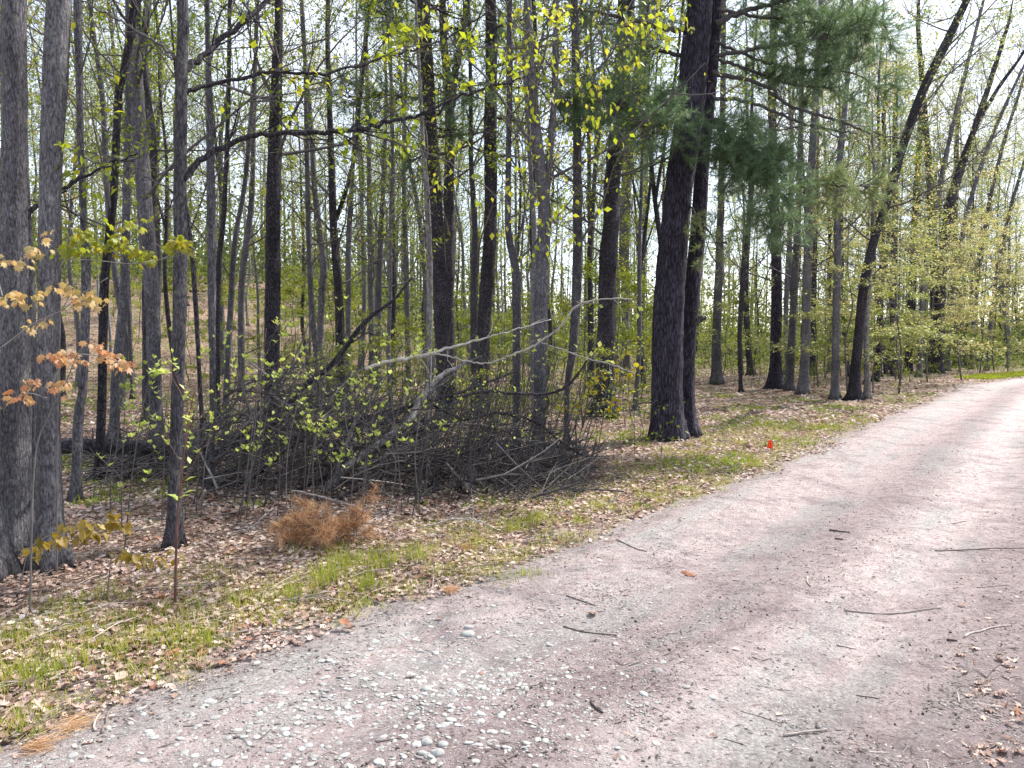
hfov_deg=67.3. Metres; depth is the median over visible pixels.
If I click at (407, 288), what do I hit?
broadleaf tree
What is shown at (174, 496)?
red stemmed sapling
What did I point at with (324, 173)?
broadleaf tree
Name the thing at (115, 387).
broadleaf tree
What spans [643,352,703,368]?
understory sapling
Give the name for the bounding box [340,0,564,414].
broadleaf tree
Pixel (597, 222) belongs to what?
broadleaf tree
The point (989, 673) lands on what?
twig
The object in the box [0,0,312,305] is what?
broadleaf tree
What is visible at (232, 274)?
broadleaf tree
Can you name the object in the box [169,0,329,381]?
broadleaf tree
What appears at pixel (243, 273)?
broadleaf tree
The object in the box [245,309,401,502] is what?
budding shrub
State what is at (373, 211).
broadleaf tree
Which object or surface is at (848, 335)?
understory sapling
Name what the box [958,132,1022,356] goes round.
broadleaf tree
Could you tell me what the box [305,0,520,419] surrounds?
tree
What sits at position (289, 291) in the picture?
understory sapling
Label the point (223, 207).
broadleaf tree
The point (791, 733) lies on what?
stick
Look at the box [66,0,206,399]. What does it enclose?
broadleaf tree
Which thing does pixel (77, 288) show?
understory sapling
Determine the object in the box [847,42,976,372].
broadleaf tree
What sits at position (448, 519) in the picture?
fallen branch
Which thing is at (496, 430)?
budding shrub
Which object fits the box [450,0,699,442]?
broadleaf tree
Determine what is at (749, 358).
pine tree
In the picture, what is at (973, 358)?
understory sapling
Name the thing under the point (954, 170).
broadleaf tree
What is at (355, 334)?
leaning pole
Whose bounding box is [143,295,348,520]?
budding shrub
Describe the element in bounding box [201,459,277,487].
fallen branch
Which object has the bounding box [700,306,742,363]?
understory sapling
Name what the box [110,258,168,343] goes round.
understory sapling
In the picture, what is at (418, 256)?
broadleaf tree
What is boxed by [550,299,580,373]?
understory sapling
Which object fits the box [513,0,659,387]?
broadleaf tree
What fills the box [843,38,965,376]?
broadleaf tree
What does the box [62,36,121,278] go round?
broadleaf tree
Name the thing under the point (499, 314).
understory sapling
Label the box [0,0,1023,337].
sky
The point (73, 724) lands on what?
pine needle clump
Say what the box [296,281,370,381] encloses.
understory sapling
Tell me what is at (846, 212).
broadleaf tree
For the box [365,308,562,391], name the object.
broken branch
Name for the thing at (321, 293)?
broadleaf tree
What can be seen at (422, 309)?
broadleaf tree
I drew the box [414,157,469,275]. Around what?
broadleaf tree
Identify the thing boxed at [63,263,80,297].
understory sapling
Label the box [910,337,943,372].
understory sapling
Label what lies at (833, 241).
broadleaf tree
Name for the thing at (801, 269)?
broadleaf tree
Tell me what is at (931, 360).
broadleaf tree
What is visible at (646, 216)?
broadleaf tree
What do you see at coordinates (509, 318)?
understory sapling
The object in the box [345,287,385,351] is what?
understory sapling
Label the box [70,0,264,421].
tree
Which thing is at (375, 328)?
understory sapling
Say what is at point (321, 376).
understory sapling
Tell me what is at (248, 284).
broadleaf tree
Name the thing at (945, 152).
broadleaf tree
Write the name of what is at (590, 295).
broadleaf tree
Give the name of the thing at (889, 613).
stick
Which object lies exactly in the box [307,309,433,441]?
understory sapling
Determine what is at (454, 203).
broadleaf tree
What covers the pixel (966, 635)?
stick
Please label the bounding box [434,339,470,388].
understory sapling
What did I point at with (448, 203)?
broadleaf tree
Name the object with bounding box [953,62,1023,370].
broadleaf tree
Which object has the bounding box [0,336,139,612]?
maple sapling
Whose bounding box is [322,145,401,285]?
broadleaf tree
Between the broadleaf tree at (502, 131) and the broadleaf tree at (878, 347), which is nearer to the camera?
the broadleaf tree at (878, 347)
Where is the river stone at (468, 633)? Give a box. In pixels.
[461,630,473,636]
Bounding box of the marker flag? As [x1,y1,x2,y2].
[767,440,772,449]
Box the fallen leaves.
[0,310,1023,767]
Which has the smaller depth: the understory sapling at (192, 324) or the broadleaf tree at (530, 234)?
the broadleaf tree at (530, 234)
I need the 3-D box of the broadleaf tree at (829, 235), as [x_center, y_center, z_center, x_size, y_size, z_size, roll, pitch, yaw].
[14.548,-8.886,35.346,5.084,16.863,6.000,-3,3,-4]
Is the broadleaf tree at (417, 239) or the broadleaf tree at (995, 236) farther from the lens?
the broadleaf tree at (995, 236)
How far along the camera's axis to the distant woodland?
56.48 m
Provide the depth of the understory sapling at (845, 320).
29.63 m
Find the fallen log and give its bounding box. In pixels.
[61,437,169,455]
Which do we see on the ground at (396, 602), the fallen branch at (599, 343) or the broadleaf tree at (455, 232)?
the broadleaf tree at (455, 232)
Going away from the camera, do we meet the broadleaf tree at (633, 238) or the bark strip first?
the bark strip
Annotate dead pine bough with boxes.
[264,479,386,550]
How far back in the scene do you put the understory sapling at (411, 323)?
36.69 m
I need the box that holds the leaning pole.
[282,277,412,411]
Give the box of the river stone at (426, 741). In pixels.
[421,738,432,745]
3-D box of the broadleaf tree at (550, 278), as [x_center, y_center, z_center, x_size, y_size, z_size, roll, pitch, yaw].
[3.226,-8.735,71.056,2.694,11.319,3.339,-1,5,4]
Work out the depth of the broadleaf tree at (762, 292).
54.63 m
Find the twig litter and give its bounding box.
[0,413,865,721]
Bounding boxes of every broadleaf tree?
[0,0,119,503]
[0,0,121,176]
[0,0,162,556]
[0,0,174,396]
[0,0,189,386]
[0,0,237,438]
[0,0,296,409]
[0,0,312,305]
[0,4,73,212]
[0,21,73,237]
[0,486,25,582]
[22,0,77,575]
[27,0,291,481]
[27,36,84,244]
[27,143,36,507]
[28,0,267,377]
[29,58,112,210]
[29,124,38,224]
[30,0,267,400]
[30,0,414,440]
[31,11,156,371]
[33,41,124,280]
[53,0,693,549]
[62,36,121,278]
[64,40,123,320]
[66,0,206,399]
[66,7,135,297]
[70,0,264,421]
[71,0,414,416]
[83,0,204,237]
[89,0,298,461]
[89,32,200,263]
[93,0,336,423]
[102,0,462,446]
[106,53,193,201]
[108,0,349,376]
[109,152,161,273]
[110,0,258,261]
[132,0,401,489]
[153,92,206,315]
[154,0,366,402]
[161,16,247,237]
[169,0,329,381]
[169,22,263,251]
[190,72,281,325]
[228,47,318,216]
[231,0,419,390]
[234,0,423,401]
[236,120,267,283]
[239,0,321,294]
[241,0,400,391]
[245,0,347,362]
[255,0,440,392]
[260,0,465,370]
[262,39,351,375]
[280,112,338,274]
[283,0,422,386]
[285,2,442,383]
[290,63,348,287]
[292,76,366,308]
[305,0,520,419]
[313,2,439,388]
[322,0,505,435]
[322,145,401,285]
[330,66,411,358]
[335,0,460,409]
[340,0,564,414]
[343,3,480,377]
[344,72,423,314]
[352,77,418,306]
[355,124,415,292]
[355,155,388,247]
[356,0,478,386]
[356,84,420,260]
[357,4,483,397]
[365,157,414,257]
[372,162,419,313]
[373,73,481,378]
[377,0,504,282]
[383,0,773,456]
[386,108,480,276]
[396,0,500,374]
[400,0,548,405]
[400,95,458,367]
[401,135,478,297]
[414,114,504,359]
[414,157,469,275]
[416,101,503,291]
[439,0,650,403]
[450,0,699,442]
[453,0,667,422]
[454,114,507,281]
[454,202,479,326]
[455,81,523,369]
[459,0,581,360]
[464,0,600,383]
[468,137,558,355]
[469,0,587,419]
[475,123,527,361]
[486,0,777,418]
[496,1,565,294]
[497,0,604,380]
[497,89,568,363]
[497,176,536,355]
[498,0,710,397]
[505,0,690,450]
[511,0,665,372]
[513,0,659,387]
[514,0,796,402]
[520,73,619,364]
[548,229,559,300]
[549,199,587,350]
[551,76,653,361]
[554,0,673,375]
[562,0,686,411]
[562,0,743,387]
[562,131,628,364]
[568,9,690,332]
[569,152,637,292]
[570,161,635,301]
[581,92,650,369]
[599,161,658,293]
[602,57,672,365]
[631,180,660,328]
[631,189,657,331]
[632,0,809,384]
[651,114,741,359]
[666,0,803,391]
[691,170,712,349]
[692,0,940,357]
[699,151,753,307]
[700,255,711,315]
[705,0,833,388]
[708,104,782,334]
[708,187,784,363]
[711,183,770,307]
[712,29,770,374]
[718,0,945,379]
[723,0,925,394]
[727,210,770,325]
[730,189,770,341]
[740,1,910,390]
[751,146,860,298]
[759,38,867,343]
[764,1,900,371]
[769,0,947,399]
[779,27,890,371]
[782,2,925,376]
[783,57,867,375]
[796,0,1023,400]
[799,171,851,366]
[805,1,978,368]
[805,59,891,373]
[806,63,957,398]
[806,148,853,303]
[813,0,1018,381]
[817,164,861,335]
[819,126,931,300]
[826,16,968,375]
[830,163,863,362]
[834,39,978,373]
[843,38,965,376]
[846,188,907,300]
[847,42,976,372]
[847,212,885,295]
[850,14,953,378]
[866,0,1017,376]
[877,174,918,334]
[878,221,909,345]
[887,0,973,372]
[890,0,1023,372]
[890,46,1010,364]
[896,161,982,306]
[898,59,977,356]
[900,26,1003,364]
[902,96,1008,289]
[902,185,947,312]
[906,45,1023,366]
[906,203,963,323]
[919,0,1023,370]
[919,69,1016,367]
[922,116,1022,289]
[926,145,1011,365]
[947,125,1021,361]
[949,145,1005,293]
[950,0,1023,368]
[950,87,1023,366]
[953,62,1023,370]
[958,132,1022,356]
[959,212,1003,304]
[961,138,1023,367]
[964,151,1023,363]
[967,110,1023,362]
[976,121,1023,364]
[986,119,1023,356]
[1010,232,1023,305]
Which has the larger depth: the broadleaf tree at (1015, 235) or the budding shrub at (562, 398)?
the broadleaf tree at (1015, 235)
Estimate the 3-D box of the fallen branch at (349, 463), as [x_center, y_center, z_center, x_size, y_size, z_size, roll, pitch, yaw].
[-1.014,0.296,8.019,0.691,1.440,2.047,2,4,32]
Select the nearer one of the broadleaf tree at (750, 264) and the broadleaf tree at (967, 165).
the broadleaf tree at (967, 165)
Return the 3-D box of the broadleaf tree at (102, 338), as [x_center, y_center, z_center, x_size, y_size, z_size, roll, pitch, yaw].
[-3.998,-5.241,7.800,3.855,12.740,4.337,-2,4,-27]
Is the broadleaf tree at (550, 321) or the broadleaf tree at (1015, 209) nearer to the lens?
the broadleaf tree at (550, 321)
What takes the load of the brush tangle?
on the ground at (396, 602)
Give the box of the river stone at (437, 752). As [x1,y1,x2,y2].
[430,748,444,756]
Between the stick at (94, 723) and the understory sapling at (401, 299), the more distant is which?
the understory sapling at (401, 299)
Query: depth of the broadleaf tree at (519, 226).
27.44 m
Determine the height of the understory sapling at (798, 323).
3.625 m
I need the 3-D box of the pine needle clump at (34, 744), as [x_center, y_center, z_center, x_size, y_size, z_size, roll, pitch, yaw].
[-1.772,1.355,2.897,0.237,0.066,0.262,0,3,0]
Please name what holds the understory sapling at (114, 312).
on the ground at (396, 602)
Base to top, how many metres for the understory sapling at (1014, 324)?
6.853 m
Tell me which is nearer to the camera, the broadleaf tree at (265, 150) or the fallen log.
the fallen log
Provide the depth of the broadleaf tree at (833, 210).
35.52 m
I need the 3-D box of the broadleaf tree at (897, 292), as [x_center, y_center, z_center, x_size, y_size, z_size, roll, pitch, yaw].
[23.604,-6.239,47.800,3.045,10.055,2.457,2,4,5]
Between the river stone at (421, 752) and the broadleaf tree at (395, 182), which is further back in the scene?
the broadleaf tree at (395, 182)
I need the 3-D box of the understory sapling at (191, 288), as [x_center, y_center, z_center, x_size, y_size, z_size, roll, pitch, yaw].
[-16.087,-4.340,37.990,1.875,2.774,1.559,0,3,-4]
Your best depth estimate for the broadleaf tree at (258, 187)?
53.73 m
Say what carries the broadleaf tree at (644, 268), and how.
on the ground at (396, 602)
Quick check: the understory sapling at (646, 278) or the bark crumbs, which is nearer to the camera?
the bark crumbs
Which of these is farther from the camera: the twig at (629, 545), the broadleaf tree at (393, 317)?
the broadleaf tree at (393, 317)
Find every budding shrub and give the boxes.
[97,355,222,527]
[100,346,283,545]
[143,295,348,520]
[184,327,308,509]
[233,314,332,520]
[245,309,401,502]
[267,297,443,502]
[293,342,423,514]
[305,324,444,500]
[326,312,448,514]
[379,349,521,518]
[400,255,575,498]
[407,266,535,502]
[454,306,627,493]
[498,316,637,481]
[508,333,616,468]
[583,372,647,427]
[609,335,644,418]
[634,343,651,407]
[746,307,768,379]
[798,337,831,385]
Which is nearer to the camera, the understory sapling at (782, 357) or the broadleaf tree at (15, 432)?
the broadleaf tree at (15, 432)
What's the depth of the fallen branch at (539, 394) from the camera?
8.30 m
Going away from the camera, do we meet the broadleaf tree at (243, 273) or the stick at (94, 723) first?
the stick at (94, 723)
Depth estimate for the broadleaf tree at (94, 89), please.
53.25 m
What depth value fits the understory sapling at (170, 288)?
25.20 m
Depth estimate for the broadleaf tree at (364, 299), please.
30.92 m
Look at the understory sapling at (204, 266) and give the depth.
45.57 m
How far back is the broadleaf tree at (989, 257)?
62.95 m
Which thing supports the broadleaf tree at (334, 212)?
on the ground at (396, 602)
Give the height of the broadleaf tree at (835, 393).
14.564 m
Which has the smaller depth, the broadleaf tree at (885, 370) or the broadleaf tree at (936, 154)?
the broadleaf tree at (885, 370)
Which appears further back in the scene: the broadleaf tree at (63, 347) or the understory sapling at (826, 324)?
the understory sapling at (826, 324)
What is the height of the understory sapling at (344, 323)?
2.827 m
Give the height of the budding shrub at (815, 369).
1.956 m
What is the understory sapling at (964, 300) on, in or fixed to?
on the ground at (396, 602)
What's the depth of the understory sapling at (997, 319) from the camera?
38.42 m
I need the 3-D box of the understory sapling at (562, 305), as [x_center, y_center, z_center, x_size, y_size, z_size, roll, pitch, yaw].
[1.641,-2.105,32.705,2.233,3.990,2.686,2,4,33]
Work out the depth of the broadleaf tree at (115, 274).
16.72 m
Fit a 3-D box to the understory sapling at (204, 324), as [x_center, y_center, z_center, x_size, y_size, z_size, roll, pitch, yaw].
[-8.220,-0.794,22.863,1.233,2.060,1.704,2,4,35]
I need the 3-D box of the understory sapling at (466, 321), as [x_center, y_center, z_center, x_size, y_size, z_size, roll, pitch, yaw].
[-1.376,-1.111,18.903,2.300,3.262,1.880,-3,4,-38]
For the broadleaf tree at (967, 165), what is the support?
on the ground at (396, 602)
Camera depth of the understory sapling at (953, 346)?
35.21 m
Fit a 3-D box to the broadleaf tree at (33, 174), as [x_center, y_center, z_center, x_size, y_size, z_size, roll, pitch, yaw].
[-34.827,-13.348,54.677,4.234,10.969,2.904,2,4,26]
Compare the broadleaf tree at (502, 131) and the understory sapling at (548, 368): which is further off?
the broadleaf tree at (502, 131)
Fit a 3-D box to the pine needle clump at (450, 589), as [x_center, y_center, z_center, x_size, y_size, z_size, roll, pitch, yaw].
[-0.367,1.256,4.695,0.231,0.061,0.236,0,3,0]
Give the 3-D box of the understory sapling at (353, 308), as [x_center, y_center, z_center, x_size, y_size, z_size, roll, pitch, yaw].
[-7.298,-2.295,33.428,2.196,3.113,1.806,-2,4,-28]
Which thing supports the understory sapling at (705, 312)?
on the ground at (396, 602)
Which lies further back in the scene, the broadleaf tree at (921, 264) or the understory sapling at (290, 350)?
the broadleaf tree at (921, 264)
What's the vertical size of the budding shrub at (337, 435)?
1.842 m
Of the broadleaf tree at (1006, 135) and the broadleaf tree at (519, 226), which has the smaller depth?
the broadleaf tree at (519, 226)
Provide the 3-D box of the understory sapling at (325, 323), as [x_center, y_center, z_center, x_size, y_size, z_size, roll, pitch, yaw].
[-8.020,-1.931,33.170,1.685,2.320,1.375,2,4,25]
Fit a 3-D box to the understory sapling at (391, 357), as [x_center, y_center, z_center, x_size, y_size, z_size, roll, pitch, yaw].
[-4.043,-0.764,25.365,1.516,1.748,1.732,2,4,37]
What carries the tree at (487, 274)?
on the ground at (396, 602)
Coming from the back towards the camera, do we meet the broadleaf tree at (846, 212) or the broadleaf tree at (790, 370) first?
the broadleaf tree at (846, 212)
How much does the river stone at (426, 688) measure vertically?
0.028 m
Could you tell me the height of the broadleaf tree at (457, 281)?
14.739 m
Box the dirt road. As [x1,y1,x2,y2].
[0,378,1023,767]
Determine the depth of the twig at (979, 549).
5.78 m
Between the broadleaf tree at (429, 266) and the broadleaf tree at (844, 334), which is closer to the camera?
the broadleaf tree at (429, 266)
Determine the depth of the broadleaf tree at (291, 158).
23.52 m
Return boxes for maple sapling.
[0,229,109,348]
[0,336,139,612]
[18,507,131,586]
[49,216,202,572]
[106,549,185,596]
[555,351,643,473]
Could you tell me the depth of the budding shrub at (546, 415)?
8.24 m
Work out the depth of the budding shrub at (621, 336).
15.10 m
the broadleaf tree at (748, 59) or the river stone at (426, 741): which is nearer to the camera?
the river stone at (426, 741)
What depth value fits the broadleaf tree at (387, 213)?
34.66 m
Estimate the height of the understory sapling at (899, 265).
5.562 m
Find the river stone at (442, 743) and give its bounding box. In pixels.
[438,741,448,746]
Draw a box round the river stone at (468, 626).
[464,624,472,628]
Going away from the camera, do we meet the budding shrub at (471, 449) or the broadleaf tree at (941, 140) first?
the budding shrub at (471, 449)
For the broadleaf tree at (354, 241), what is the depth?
29.12 m
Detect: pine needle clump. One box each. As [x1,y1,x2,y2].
[5,725,81,759]
[26,709,109,739]
[439,584,469,593]
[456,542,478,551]
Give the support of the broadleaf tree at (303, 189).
on the ground at (396, 602)
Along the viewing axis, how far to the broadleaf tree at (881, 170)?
39.58 m
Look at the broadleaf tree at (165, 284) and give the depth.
19.45 m
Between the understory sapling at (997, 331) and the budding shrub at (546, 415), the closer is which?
the budding shrub at (546, 415)
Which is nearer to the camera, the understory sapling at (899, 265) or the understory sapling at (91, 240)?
the understory sapling at (899, 265)
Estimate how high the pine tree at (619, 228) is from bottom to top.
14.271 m
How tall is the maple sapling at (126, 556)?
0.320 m
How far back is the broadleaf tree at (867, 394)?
20.59 m
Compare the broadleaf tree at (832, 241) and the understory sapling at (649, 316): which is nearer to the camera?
the understory sapling at (649, 316)
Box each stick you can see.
[43,576,107,591]
[93,713,100,730]
[100,711,108,732]
[783,728,827,735]
[844,607,940,613]
[963,625,1010,637]
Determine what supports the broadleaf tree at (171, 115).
on the ground at (396, 602)
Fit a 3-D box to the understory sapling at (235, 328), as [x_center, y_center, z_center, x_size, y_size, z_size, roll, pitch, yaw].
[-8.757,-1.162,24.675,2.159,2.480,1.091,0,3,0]
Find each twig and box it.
[234,671,280,688]
[376,737,400,742]
[505,683,549,689]
[563,625,616,635]
[566,595,596,605]
[616,539,646,551]
[829,529,849,532]
[935,543,1022,552]
[974,664,1003,687]
[977,584,1009,587]
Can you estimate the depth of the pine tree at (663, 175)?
41.09 m
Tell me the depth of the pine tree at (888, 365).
38.46 m
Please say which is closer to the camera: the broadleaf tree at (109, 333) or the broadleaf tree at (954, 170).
the broadleaf tree at (109, 333)
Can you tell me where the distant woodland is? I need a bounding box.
[29,127,1023,368]
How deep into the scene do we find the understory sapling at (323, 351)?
20.29 m
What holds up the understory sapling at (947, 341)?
on the ground at (396, 602)
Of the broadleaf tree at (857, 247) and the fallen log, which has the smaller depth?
the fallen log
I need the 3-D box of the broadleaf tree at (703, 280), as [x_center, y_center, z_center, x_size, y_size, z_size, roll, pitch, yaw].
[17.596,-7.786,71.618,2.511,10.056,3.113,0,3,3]
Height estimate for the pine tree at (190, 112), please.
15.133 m
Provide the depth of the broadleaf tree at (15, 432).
5.49 m
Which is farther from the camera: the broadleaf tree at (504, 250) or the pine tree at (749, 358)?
the broadleaf tree at (504, 250)
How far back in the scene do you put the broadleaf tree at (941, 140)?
42.09 m
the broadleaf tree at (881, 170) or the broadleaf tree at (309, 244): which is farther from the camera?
the broadleaf tree at (881, 170)
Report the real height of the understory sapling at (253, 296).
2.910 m
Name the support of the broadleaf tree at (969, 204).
on the ground at (396, 602)
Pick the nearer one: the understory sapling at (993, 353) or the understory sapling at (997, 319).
the understory sapling at (997, 319)
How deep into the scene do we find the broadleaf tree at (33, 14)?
14.83 m
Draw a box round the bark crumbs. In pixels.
[0,415,1023,767]
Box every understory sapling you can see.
[35,244,80,283]
[61,307,80,330]
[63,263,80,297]
[66,273,80,298]
[74,235,111,298]
[107,323,141,378]
[107,333,141,367]
[109,292,116,316]
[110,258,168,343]
[110,261,168,335]
[119,273,139,292]
[160,275,224,380]
[160,300,172,320]
[161,298,207,362]
[168,270,207,321]
[186,282,263,381]
[191,265,224,289]
[201,323,263,387]
[202,320,263,368]
[222,258,238,285]
[226,280,246,318]
[226,287,260,348]
[231,329,255,365]
[254,270,333,377]
[254,273,287,301]
[260,262,307,331]
[260,287,316,354]
[260,295,291,324]
[280,299,299,317]
[280,327,302,361]
[280,341,302,375]
[280,350,354,420]
[281,291,308,348]
[283,336,310,370]
[295,339,365,404]
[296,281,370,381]
[302,318,332,358]
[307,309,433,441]
[308,336,347,387]
[316,298,359,360]
[316,307,363,367]
[326,295,366,329]
[328,268,367,323]
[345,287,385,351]
[353,314,425,406]
[357,320,408,388]
[362,335,404,385]
[367,286,401,323]
[374,326,425,398]
[383,302,404,348]
[395,291,422,362]
[397,316,421,356]
[408,330,435,382]
[414,302,468,376]
[419,275,511,401]
[422,286,495,374]
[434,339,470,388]
[436,355,512,427]
[454,310,469,371]
[456,309,498,371]
[460,292,548,404]
[489,321,522,376]
[490,310,509,378]
[490,334,528,376]
[491,309,549,367]
[491,315,512,379]
[493,343,555,406]
[495,322,512,369]
[521,306,554,360]
[522,291,570,370]
[523,255,627,403]
[546,322,578,381]
[546,327,647,427]
[547,311,569,372]
[547,348,564,383]
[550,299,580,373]
[553,313,587,372]
[556,265,652,391]
[560,346,586,378]
[582,272,654,393]
[585,290,645,380]
[597,321,633,368]
[616,303,652,395]
[618,300,652,376]
[630,270,652,332]
[634,293,706,342]
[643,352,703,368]
[647,324,704,375]
[696,249,764,352]
[696,335,711,361]
[696,349,710,368]
[697,314,744,367]
[699,304,711,327]
[700,288,751,374]
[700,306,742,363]
[723,325,737,371]
[726,341,744,366]
[742,206,967,391]
[742,325,769,358]
[743,274,911,386]
[743,342,769,371]
[764,337,797,376]
[765,155,1021,393]
[767,224,968,379]
[782,296,830,340]
[787,275,989,393]
[809,331,851,377]
[813,280,902,383]
[816,293,851,369]
[818,312,871,372]
[825,302,853,357]
[827,224,1023,375]
[852,192,1023,382]
[869,338,922,379]
[870,288,906,346]
[872,208,1023,379]
[888,309,945,379]
[903,224,1022,372]
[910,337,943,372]
[944,320,980,372]
[944,329,992,369]
[948,264,1023,371]
[951,349,973,368]
[954,232,1023,371]
[961,344,991,368]
[976,312,1008,370]
[978,344,1011,366]
[998,344,1023,367]
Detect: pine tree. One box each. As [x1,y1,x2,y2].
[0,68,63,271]
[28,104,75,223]
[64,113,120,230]
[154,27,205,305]
[506,0,940,441]
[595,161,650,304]
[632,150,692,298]
[634,34,679,277]
[676,0,810,375]
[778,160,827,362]
[831,86,933,369]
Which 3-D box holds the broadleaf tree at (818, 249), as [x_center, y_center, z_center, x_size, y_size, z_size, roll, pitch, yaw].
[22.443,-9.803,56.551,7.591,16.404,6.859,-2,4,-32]
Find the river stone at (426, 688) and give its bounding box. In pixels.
[420,686,431,691]
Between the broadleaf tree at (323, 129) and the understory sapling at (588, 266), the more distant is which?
the broadleaf tree at (323, 129)
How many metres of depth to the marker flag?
10.64 m
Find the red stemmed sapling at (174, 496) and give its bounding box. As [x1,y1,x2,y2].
[149,348,232,602]
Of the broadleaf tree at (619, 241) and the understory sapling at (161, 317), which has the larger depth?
the broadleaf tree at (619, 241)
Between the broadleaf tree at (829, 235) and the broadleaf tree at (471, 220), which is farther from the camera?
the broadleaf tree at (471, 220)
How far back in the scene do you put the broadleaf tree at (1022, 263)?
60.47 m
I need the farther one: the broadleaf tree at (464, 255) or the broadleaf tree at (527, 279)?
the broadleaf tree at (464, 255)
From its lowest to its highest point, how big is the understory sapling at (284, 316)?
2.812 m
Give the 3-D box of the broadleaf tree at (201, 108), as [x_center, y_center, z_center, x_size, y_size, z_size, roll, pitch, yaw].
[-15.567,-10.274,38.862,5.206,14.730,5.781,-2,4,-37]
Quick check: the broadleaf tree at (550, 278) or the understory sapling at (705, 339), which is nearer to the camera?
the understory sapling at (705, 339)
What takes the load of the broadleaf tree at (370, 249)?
on the ground at (396, 602)
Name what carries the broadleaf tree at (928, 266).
on the ground at (396, 602)
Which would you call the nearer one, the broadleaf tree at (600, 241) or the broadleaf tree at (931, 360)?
the broadleaf tree at (931, 360)
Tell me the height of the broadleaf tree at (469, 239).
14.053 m
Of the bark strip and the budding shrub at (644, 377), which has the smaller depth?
the bark strip
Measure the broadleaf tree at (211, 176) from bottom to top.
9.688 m
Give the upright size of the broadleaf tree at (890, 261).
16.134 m
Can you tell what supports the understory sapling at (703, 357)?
on the ground at (396, 602)
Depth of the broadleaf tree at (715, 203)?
39.38 m
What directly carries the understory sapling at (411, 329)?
on the ground at (396, 602)
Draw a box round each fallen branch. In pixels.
[122,506,249,519]
[185,412,321,468]
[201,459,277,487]
[218,400,336,455]
[231,489,276,533]
[291,490,402,525]
[295,408,490,490]
[321,344,488,492]
[332,327,425,486]
[421,485,495,528]
[432,380,606,462]
[433,294,642,364]
[444,346,593,421]
[541,341,634,373]
[739,464,786,476]
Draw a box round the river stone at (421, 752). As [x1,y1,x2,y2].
[418,750,425,754]
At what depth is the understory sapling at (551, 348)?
28.36 m
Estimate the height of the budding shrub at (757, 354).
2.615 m
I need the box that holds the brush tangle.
[61,313,631,509]
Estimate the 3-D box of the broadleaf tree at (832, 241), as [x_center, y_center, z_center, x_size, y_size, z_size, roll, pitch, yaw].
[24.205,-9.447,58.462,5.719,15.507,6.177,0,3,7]
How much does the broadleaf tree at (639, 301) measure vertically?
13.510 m
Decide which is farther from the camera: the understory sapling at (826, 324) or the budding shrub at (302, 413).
the understory sapling at (826, 324)
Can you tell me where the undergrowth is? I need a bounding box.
[35,284,1023,459]
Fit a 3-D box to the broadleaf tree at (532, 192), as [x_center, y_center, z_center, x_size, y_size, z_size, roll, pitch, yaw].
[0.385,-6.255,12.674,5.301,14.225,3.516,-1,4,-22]
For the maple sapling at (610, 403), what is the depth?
8.62 m
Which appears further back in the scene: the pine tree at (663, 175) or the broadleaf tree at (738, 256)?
the broadleaf tree at (738, 256)
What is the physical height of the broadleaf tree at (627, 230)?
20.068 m
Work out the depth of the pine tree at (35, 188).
60.32 m
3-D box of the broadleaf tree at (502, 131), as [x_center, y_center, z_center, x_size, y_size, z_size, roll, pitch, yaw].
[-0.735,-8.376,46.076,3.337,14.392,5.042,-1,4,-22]
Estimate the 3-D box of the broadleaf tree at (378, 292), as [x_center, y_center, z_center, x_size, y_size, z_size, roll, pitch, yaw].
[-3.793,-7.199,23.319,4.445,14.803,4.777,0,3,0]
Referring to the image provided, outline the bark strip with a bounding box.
[590,700,603,712]
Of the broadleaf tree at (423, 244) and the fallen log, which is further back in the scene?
the broadleaf tree at (423, 244)
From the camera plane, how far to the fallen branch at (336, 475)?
7.40 m
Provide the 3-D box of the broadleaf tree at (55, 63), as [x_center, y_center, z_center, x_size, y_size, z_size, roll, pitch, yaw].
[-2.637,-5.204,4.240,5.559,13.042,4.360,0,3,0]
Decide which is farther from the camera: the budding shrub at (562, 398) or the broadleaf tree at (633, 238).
the broadleaf tree at (633, 238)
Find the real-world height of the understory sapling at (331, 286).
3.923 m
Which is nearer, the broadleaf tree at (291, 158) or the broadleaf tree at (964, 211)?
the broadleaf tree at (291, 158)
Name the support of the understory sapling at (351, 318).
on the ground at (396, 602)
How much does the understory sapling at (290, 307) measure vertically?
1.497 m
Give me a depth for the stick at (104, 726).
3.06 m
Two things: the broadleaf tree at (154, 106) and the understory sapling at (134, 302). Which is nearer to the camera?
the understory sapling at (134, 302)
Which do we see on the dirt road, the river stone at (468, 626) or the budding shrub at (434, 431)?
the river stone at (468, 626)
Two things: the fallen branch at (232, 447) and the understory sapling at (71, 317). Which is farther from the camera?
the understory sapling at (71, 317)
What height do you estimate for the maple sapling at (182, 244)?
2.353 m
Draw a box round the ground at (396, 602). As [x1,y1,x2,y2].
[0,274,1023,747]
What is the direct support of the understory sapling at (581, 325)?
on the ground at (396, 602)
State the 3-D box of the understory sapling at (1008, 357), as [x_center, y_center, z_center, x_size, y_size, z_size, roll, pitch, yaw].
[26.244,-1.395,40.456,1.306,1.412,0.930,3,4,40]
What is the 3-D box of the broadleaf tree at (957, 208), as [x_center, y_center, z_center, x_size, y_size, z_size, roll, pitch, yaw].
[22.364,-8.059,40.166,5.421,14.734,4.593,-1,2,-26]

